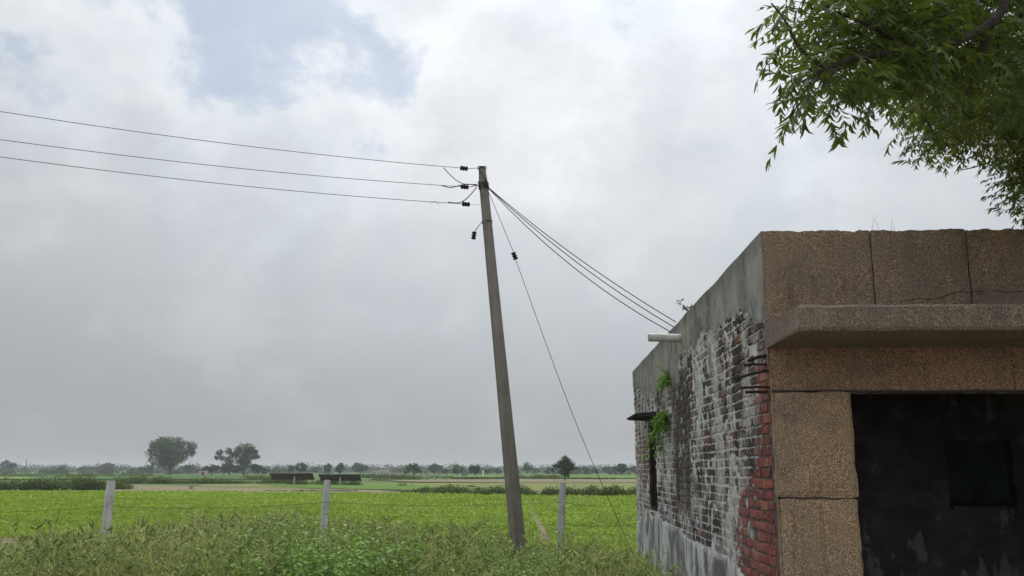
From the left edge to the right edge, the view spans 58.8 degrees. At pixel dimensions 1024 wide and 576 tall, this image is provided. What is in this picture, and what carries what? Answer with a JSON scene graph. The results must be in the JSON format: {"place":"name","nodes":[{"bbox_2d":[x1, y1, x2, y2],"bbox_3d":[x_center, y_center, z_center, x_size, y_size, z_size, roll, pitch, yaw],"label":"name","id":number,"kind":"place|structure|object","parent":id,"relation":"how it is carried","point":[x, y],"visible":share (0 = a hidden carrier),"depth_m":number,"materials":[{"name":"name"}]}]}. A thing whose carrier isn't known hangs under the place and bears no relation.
{"place":"outdoors","nodes":[
{"label":"outdoors","id":0,"kind":"place"},
{"bbox_2d":[0,477,34,478],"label":"lime crop field","id":1,"kind":"structure","parent":0,"point":[16,477],"depth_m":255.90,"materials":[{"name":"green plant"}]},
{"bbox_2d":[0,474,268,478],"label":"dark crop field","id":2,"kind":"structure","parent":0,"point":[163,476],"depth_m":303.93,"materials":[{"name":"green plant"}]},
{"bbox_2d":[197,469,208,474],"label":"hut","id":3,"kind":"object","parent":2,"relation":"on","point":[202,471],"visible":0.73,"depth_m":373.49,"materials":[{"name":"white paint"}]},
{"bbox_2d":[0,472,636,493],"bbox_3d":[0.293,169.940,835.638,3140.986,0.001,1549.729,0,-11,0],"label":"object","id":4,"kind":"structure","parent":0,"point":[317,477],"depth_m":249.48,"materials":[{"name":"green plant"}]},
{"bbox_2d":[0,460,10,468],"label":"tree","id":5,"kind":"object","parent":4,"relation":"on","point":[6,462],"visible":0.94,"depth_m":714.16,"materials":[{"name":"green plant"}]},
{"bbox_2d":[8,462,17,470],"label":"tree","id":6,"kind":"object","parent":4,"relation":"on","point":[12,465],"visible":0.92,"depth_m":682.24,"materials":[{"name":"green plant"}]},
{"bbox_2d":[0,472,136,489],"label":"hedgerow","id":7,"kind":"object","parent":4,"relation":"on","point":[88,483],"visible":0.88,"depth_m":102.57,"materials":[{"name":"green plant"}]},
{"bbox_2d":[0,473,155,475],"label":"scrub","id":8,"kind":"object","parent":4,"relation":"on","point":[14,474],"visible":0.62,"depth_m":334.67,"materials":[{"name":"green plant"}]},
{"bbox_2d":[100,463,113,470],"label":"tree","id":9,"kind":"object","parent":4,"relation":"on","point":[104,466],"visible":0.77,"depth_m":695.22,"materials":[{"name":"green plant"}]},
{"bbox_2d":[147,457,155,471],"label":"tree","id":10,"kind":"object","parent":4,"relation":"on","point":[152,466],"visible":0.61,"depth_m":560.26,"materials":[{"name":"green plant"}]},
{"bbox_2d":[144,436,197,474],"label":"tree","id":11,"kind":"object","parent":4,"relation":"on","point":[169,457],"visible":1,"depth_m":447.33,"materials":[{"name":"green plant"}]},
{"bbox_2d":[181,465,195,472],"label":"tree","id":12,"kind":"object","parent":4,"relation":"on","point":[186,468],"visible":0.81,"depth_m":540.76,"materials":[{"name":"green plant"}]},
{"bbox_2d":[111,474,304,483],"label":"hedgerow","id":13,"kind":"object","parent":4,"relation":"on","point":[161,480],"visible":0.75,"depth_m":150.37,"materials":[{"name":"green plant"}]},
{"bbox_2d":[203,464,219,474],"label":"tree","id":14,"kind":"object","parent":4,"relation":"on","point":[215,468],"visible":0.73,"depth_m":423.10,"materials":[{"name":"green plant"}]},
{"bbox_2d":[214,447,234,474],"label":"tree","id":15,"kind":"object","parent":4,"relation":"on","point":[229,458],"visible":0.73,"depth_m":419.68,"materials":[{"name":"green plant"}]},
{"bbox_2d":[218,463,239,474],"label":"tree","id":16,"kind":"object","parent":4,"relation":"on","point":[225,468],"visible":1,"depth_m":411.55,"materials":[{"name":"green plant"}]},
{"bbox_2d":[233,442,259,474],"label":"tree","id":17,"kind":"object","parent":4,"relation":"on","point":[244,460],"visible":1,"depth_m":417.91,"materials":[{"name":"green plant"}]},
{"bbox_2d":[249,464,262,474],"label":"tree","id":18,"kind":"object","parent":4,"relation":"on","point":[256,468],"visible":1,"depth_m":402.10,"materials":[{"name":"green plant"}]},
{"bbox_2d":[240,474,288,480],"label":"scrub","id":19,"kind":"object","parent":4,"relation":"on","point":[257,478],"visible":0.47,"depth_m":216.03,"materials":[{"name":"green plant"}]},
{"bbox_2d":[260,467,269,473],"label":"tree","id":20,"kind":"object","parent":4,"relation":"on","point":[264,470],"visible":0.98,"depth_m":418.13,"materials":[{"name":"green plant"}]},
{"bbox_2d":[288,465,294,472],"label":"tree","id":21,"kind":"object","parent":4,"relation":"on","point":[291,467],"visible":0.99,"depth_m":448.16,"materials":[{"name":"green plant"}]},
{"bbox_2d":[294,462,307,472],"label":"tree","id":22,"kind":"object","parent":4,"relation":"on","point":[303,466],"visible":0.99,"depth_m":418.05,"materials":[{"name":"green plant"}]},
{"bbox_2d":[309,467,321,472],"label":"tree","id":23,"kind":"object","parent":4,"relation":"on","point":[313,469],"visible":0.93,"depth_m":709.95,"materials":[{"name":"green plant"}]},
{"bbox_2d":[0,462,633,472],"bbox_3d":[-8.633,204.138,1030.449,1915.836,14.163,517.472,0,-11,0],"label":"distant treeline","id":24,"kind":"object","parent":4,"relation":"on","point":[125,467],"visible":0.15,"depth_m":873.20,"materials":[{"name":"green plant"}]},
{"bbox_2d":[0,464,635,474],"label":"thicket","id":25,"kind":"object","parent":4,"relation":"on","point":[273,470],"visible":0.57,"depth_m":523.96,"materials":[{"name":"green plant"}]},
{"bbox_2d":[287,479,363,484],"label":"hedgerow","id":26,"kind":"object","parent":4,"relation":"on","point":[331,482],"visible":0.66,"depth_m":135.00,"materials":[{"name":"green plant"}]},
{"bbox_2d":[323,463,332,473],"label":"tree","id":27,"kind":"object","parent":4,"relation":"on","point":[329,467],"visible":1,"depth_m":392.49,"materials":[{"name":"green plant"}]},
{"bbox_2d":[334,463,345,473],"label":"tree","id":28,"kind":"object","parent":4,"relation":"on","point":[341,467],"visible":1,"depth_m":391.75,"materials":[{"name":"green plant"}]},
{"bbox_2d":[351,462,368,473],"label":"tree","id":29,"kind":"object","parent":4,"relation":"on","point":[357,467],"visible":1,"depth_m":579.53,"materials":[{"name":"green plant"}]},
{"bbox_2d":[372,467,389,474],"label":"village house","id":30,"kind":"structure","parent":4,"relation":"on","point":[383,470],"depth_m":448.33,"materials":[{"name":"beige paint"}]},
{"bbox_2d":[360,473,451,477],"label":"scrub","id":31,"kind":"object","parent":4,"relation":"on","point":[371,475],"visible":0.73,"depth_m":258.18,"materials":[{"name":"green plant"}]},
{"bbox_2d":[404,463,421,474],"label":"tree","id":32,"kind":"object","parent":4,"relation":"on","point":[412,468],"visible":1,"depth_m":304.39,"materials":[{"name":"green plant"}]},
{"bbox_2d":[427,462,443,473],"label":"tree","id":33,"kind":"object","parent":4,"relation":"on","point":[436,468],"visible":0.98,"depth_m":521.93,"materials":[{"name":"green plant"}]},
{"bbox_2d":[440,468,448,473],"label":"tree","id":34,"kind":"object","parent":4,"relation":"on","point":[445,470],"visible":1,"depth_m":505.38,"materials":[{"name":"green plant"}]},
{"bbox_2d":[452,464,463,473],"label":"tree","id":35,"kind":"object","parent":4,"relation":"on","point":[456,469],"visible":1,"depth_m":348.15,"materials":[{"name":"green plant"}]},
{"bbox_2d":[468,465,480,475],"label":"tree","id":36,"kind":"object","parent":4,"relation":"on","point":[474,469],"visible":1,"depth_m":330.11,"materials":[{"name":"green plant"}]},
{"bbox_2d":[369,476,615,480],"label":"scrub","id":37,"kind":"object","parent":4,"relation":"on","point":[411,478],"visible":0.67,"depth_m":213.50,"materials":[{"name":"green plant"}]},
{"bbox_2d":[494,468,501,473],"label":"tree","id":38,"kind":"object","parent":4,"relation":"on","point":[497,470],"visible":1,"depth_m":496.82,"materials":[{"name":"green plant"}]},
{"bbox_2d":[522,461,531,473],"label":"tree","id":39,"kind":"object","parent":4,"relation":"on","point":[527,466],"visible":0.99,"depth_m":522.62,"materials":[{"name":"green plant"}]},
{"bbox_2d":[519,473,563,478],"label":"scrub","id":40,"kind":"object","parent":4,"relation":"on","point":[523,476],"visible":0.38,"depth_m":244.68,"materials":[{"name":"green plant"}]},
{"bbox_2d":[551,454,577,480],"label":"tree","id":41,"kind":"object","parent":4,"relation":"on","point":[566,466],"visible":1,"depth_m":183.99,"materials":[{"name":"green plant"}]},
{"bbox_2d":[602,466,613,472],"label":"tree","id":42,"kind":"object","parent":4,"relation":"on","point":[606,469],"visible":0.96,"depth_m":496.47,"materials":[{"name":"green plant"}]},
{"bbox_2d":[613,463,629,474],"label":"tree","id":43,"kind":"object","parent":4,"relation":"on","point":[620,467],"visible":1,"depth_m":391.55,"materials":[{"name":"green plant"}]},
{"bbox_2d":[629,465,635,472],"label":"tree","id":44,"kind":"object","parent":4,"relation":"on","point":[633,468],"visible":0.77,"depth_m":482.38,"materials":[{"name":"green plant"}]},
{"bbox_2d":[0,488,648,562],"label":"crop field","id":45,"kind":"structure","parent":0,"point":[538,536],"depth_m":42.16,"materials":[{"name":"green plant"}]},
{"bbox_2d":[401,483,635,496],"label":"hedgerow","id":46,"kind":"object","parent":45,"relation":"on","point":[610,490],"visible":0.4,"depth_m":77.50,"materials":[{"name":"green plant"}]},
{"bbox_2d":[115,485,540,493],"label":"soil strip","id":47,"kind":"object","parent":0,"point":[161,488],"visible":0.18,"depth_m":103.37,"materials":[{"name":"brown soil"}]},
{"bbox_2d":[265,489,412,491],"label":"scrub","id":48,"kind":"object","parent":47,"relation":"on","point":[330,490],"visible":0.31,"depth_m":95.13,"materials":[{"name":"green plant"}]},
{"bbox_2d":[262,484,479,489],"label":"mown grass strip","id":49,"kind":"object","parent":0,"point":[386,486],"visible":0.65,"depth_m":118.60,"materials":[{"name":"green plant"}]},
{"bbox_2d":[269,473,314,484],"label":"solar array","id":50,"kind":"object","parent":49,"relation":"on","point":[292,476],"visible":0.98,"depth_m":132.72,"materials":[{"name":"glass"}]},
{"bbox_2d":[319,474,360,484],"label":"solar array","id":51,"kind":"object","parent":49,"relation":"on","point":[343,477],"visible":0.93,"depth_m":130.48,"materials":[{"name":"glass"}]},
{"bbox_2d":[196,483,635,491],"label":"grass strip","id":52,"kind":"object","parent":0,"point":[537,486],"depth_m":128.91,"materials":[{"name":"green plant"}]},
{"bbox_2d":[0,0,1023,470],"label":"sky","id":53,"kind":"structure","parent":0,"point":[316,328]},
{"bbox_2d":[393,479,636,481],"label":"pale soil track","id":54,"kind":"structure","parent":0,"point":[530,480],"depth_m":186.31,"materials":[{"name":"beige soil"}]},
{"bbox_2d":[527,501,550,539],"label":"field path","id":55,"kind":"structure","parent":0,"point":[542,527],"depth_m":35.23,"materials":[{"name":"soil"}]},
{"bbox_2d":[446,475,635,477],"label":"green crop field","id":56,"kind":"structure","parent":0,"point":[610,476],"depth_m":303.93,"materials":[{"name":"green plant"}]},
{"bbox_3d":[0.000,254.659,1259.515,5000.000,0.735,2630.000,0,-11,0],"label":"ground","id":57,"kind":"structure","parent":0,"visible":0},
{"bbox_2d":[0,536,36,550],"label":"dirt patch","id":58,"kind":"object","parent":57,"relation":"on","point":[9,539],"visible":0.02,"depth_m":28.39,"materials":[{"name":"soil"}]},
{"bbox_2d":[98,481,115,558],"bbox_3d":[-5.026,3.146,11.200,0.135,1.507,0.121,8,-14,-33],"label":"fence post","id":59,"kind":"object","parent":57,"relation":"on","point":[109,501],"visible":0.56,"depth_m":11.25,"materials":[{"name":"concrete"}]},
{"bbox_2d":[2,523,638,540],"bbox_3d":[-2.452,3.349,12.568,10.339,0.168,0.489,6,-13,-29],"label":"fence wire","id":60,"kind":"object","parent":59,"relation":"attached to","point":[392,527],"visible":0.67,"depth_m":13.75,"materials":[{"name":"metal"}]},
{"bbox_2d":[8,501,637,512],"bbox_3d":[-2.449,3.034,12.627,10.339,0.168,0.488,6,-13,-29],"label":"fence wire","id":61,"kind":"object","parent":59,"relation":"attached to","point":[321,502],"visible":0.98,"depth_m":12.94,"materials":[{"name":"metal"}]},
{"bbox_2d":[0,510,639,575],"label":"dry weeds","id":62,"kind":"object","parent":57,"relation":"on","point":[348,526],"visible":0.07,"depth_m":11.16,"materials":[{"name":"green plant"}]},
{"bbox_2d":[319,480,330,552],"bbox_3d":[-2.653,3.519,12.757,0.140,1.615,0.107,5,-12,-24],"label":"fence post","id":63,"kind":"object","parent":57,"relation":"on","point":[325,501],"visible":0.56,"depth_m":12.81,"materials":[{"name":"concrete"}]},
{"bbox_2d":[0,509,673,575],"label":"broad leaved weeds","id":64,"kind":"object","parent":57,"relation":"on","point":[321,567],"visible":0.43,"depth_m":8.31,"materials":[{"name":"green plant"}]},
{"bbox_2d":[0,499,683,575],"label":"feathery weeds","id":65,"kind":"object","parent":57,"relation":"on","point":[55,553],"visible":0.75,"depth_m":8.17,"materials":[{"name":"green plant"}]},
{"bbox_2d":[430,166,526,560],"bbox_3d":[-0.509,1.280,13.988,1.588,6.647,0.219,1,-11,-3],"label":"utility pole","id":66,"kind":"object","parent":57,"relation":"on","point":[514,504],"visible":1,"depth_m":13.95,"materials":[{"name":"concrete"}]},
{"bbox_2d":[0,111,457,167],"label":"overhead wire","id":67,"kind":"object","parent":66,"relation":"attached to","point":[220,142],"visible":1,"depth_m":13.06,"materials":[{"name":"black metal"}]},
{"bbox_2d":[0,139,460,186],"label":"overhead wire","id":68,"kind":"object","parent":66,"relation":"attached to","point":[223,166],"visible":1,"depth_m":13.01,"materials":[{"name":"black metal"}]},
{"bbox_2d":[2,157,460,203],"bbox_3d":[-7.278,-1.826,11.629,14.185,0.200,0.008,5,-12,-23],"label":"overhead wire","id":69,"kind":"object","parent":66,"relation":"attached to","point":[226,184],"visible":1,"depth_m":12.97,"materials":[{"name":"black metal"}]},
{"bbox_2d":[487,189,633,555],"bbox_3d":[0.902,1.568,14.446,2.826,6.241,0.115,5,-12,-24],"label":"stay wire","id":70,"kind":"object","parent":66,"relation":"attached to","point":[514,255],"visible":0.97,"depth_m":14.43,"materials":[{"name":"grey metal"}]},
{"bbox_2d":[485,185,669,331],"bbox_3d":[0.872,-0.525,13.507,3.046,2.618,0.012,-7,-13,31],"label":"service cable","id":71,"kind":"object","parent":66,"relation":"attached to","point":[575,268],"visible":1,"depth_m":13.41,"materials":[{"name":"black rubber"}]},
{"bbox_2d":[486,185,675,321],"bbox_3d":[0.896,-0.595,13.419,3.194,2.518,0.012,-8,-14,33],"label":"service cable","id":72,"kind":"object","parent":66,"relation":"attached to","point":[581,260],"visible":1,"depth_m":13.27,"materials":[{"name":"black rubber"}]},
{"bbox_2d":[493,192,673,326],"bbox_3d":[0.890,-0.558,13.463,3.130,2.572,0.012,-7,-13,32],"label":"service cable","id":73,"kind":"object","parent":66,"relation":"attached to","point":[582,266],"visible":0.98,"depth_m":13.31,"materials":[{"name":"black rubber"}]},
{"bbox_2d":[557,482,565,555],"bbox_3d":[0.751,3.876,14.113,0.186,1.684,0.097,0,-11,0],"label":"fence post","id":74,"kind":"object","parent":57,"relation":"on","point":[562,501],"visible":0.65,"depth_m":14.15,"materials":[{"name":"concrete"}]},
{"bbox_2d":[556,530,569,563],"bbox_3d":[0.727,3.831,12.711,0.209,0.905,0.313,1,-11,-6],"label":"tall weed","id":75,"kind":"object","parent":57,"relation":"on","point":[562,542],"visible":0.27,"depth_m":12.81,"materials":[{"name":"green plant"}]},
{"bbox_2d":[627,228,1023,575],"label":"brick building","id":76,"kind":"structure","parent":57,"relation":"on","point":[840,403],"depth_m":7.53,"materials":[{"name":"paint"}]},
{"bbox_2d":[650,422,657,510],"bbox_3d":[2.339,2.877,14.664,0.080,1.410,1.000,0,-11,2],"label":"window","id":77,"kind":"structure","parent":76,"relation":"in","point":[653,462],"depth_m":14.99,"materials":[{"name":"brown wood"}]},
{"bbox_2d":[642,409,670,461],"bbox_3d":[2.082,2.053,12.716,0.620,0.770,0.877,0,-11,0],"label":"wall plant","id":78,"kind":"object","parent":76,"relation":"attached to","point":[660,423],"visible":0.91,"depth_m":12.65,"materials":[{"name":"green plant"}]},
{"bbox_2d":[656,366,670,390],"bbox_3d":[2.145,1.257,12.564,0.336,0.362,0.460,0,-11,0],"label":"wall plant","id":79,"kind":"object","parent":76,"relation":"attached to","point":[665,379],"visible":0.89,"depth_m":12.55,"materials":[{"name":"green plant"}]},
{"bbox_2d":[677,298,691,310],"bbox_3d":[2.191,0.272,11.264,0.304,0.282,0.224,0,-11,0],"label":"parapet plant","id":80,"kind":"object","parent":76,"relation":"on","point":[686,308],"visible":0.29,"depth_m":11.24,"materials":[{"name":"green plant"}]},
{"bbox_2d":[944,441,1020,509],"bbox_3d":[5.358,2.128,10.453,0.860,0.840,0.300,0,-11,2],"label":"window","id":81,"kind":"structure","parent":76,"relation":"in","point":[976,470],"depth_m":10.53,"materials":[{"name":"blue paint"}]},
{"label":"dirt yard","id":82,"kind":"structure","parent":0,"visible":0},
{"bbox_2d":[745,0,1023,236],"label":"neem tree","id":83,"kind":"object","parent":82,"relation":"on","point":[909,51],"visible":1,"depth_m":4.07,"materials":[{"name":"green plant"}]}
]}

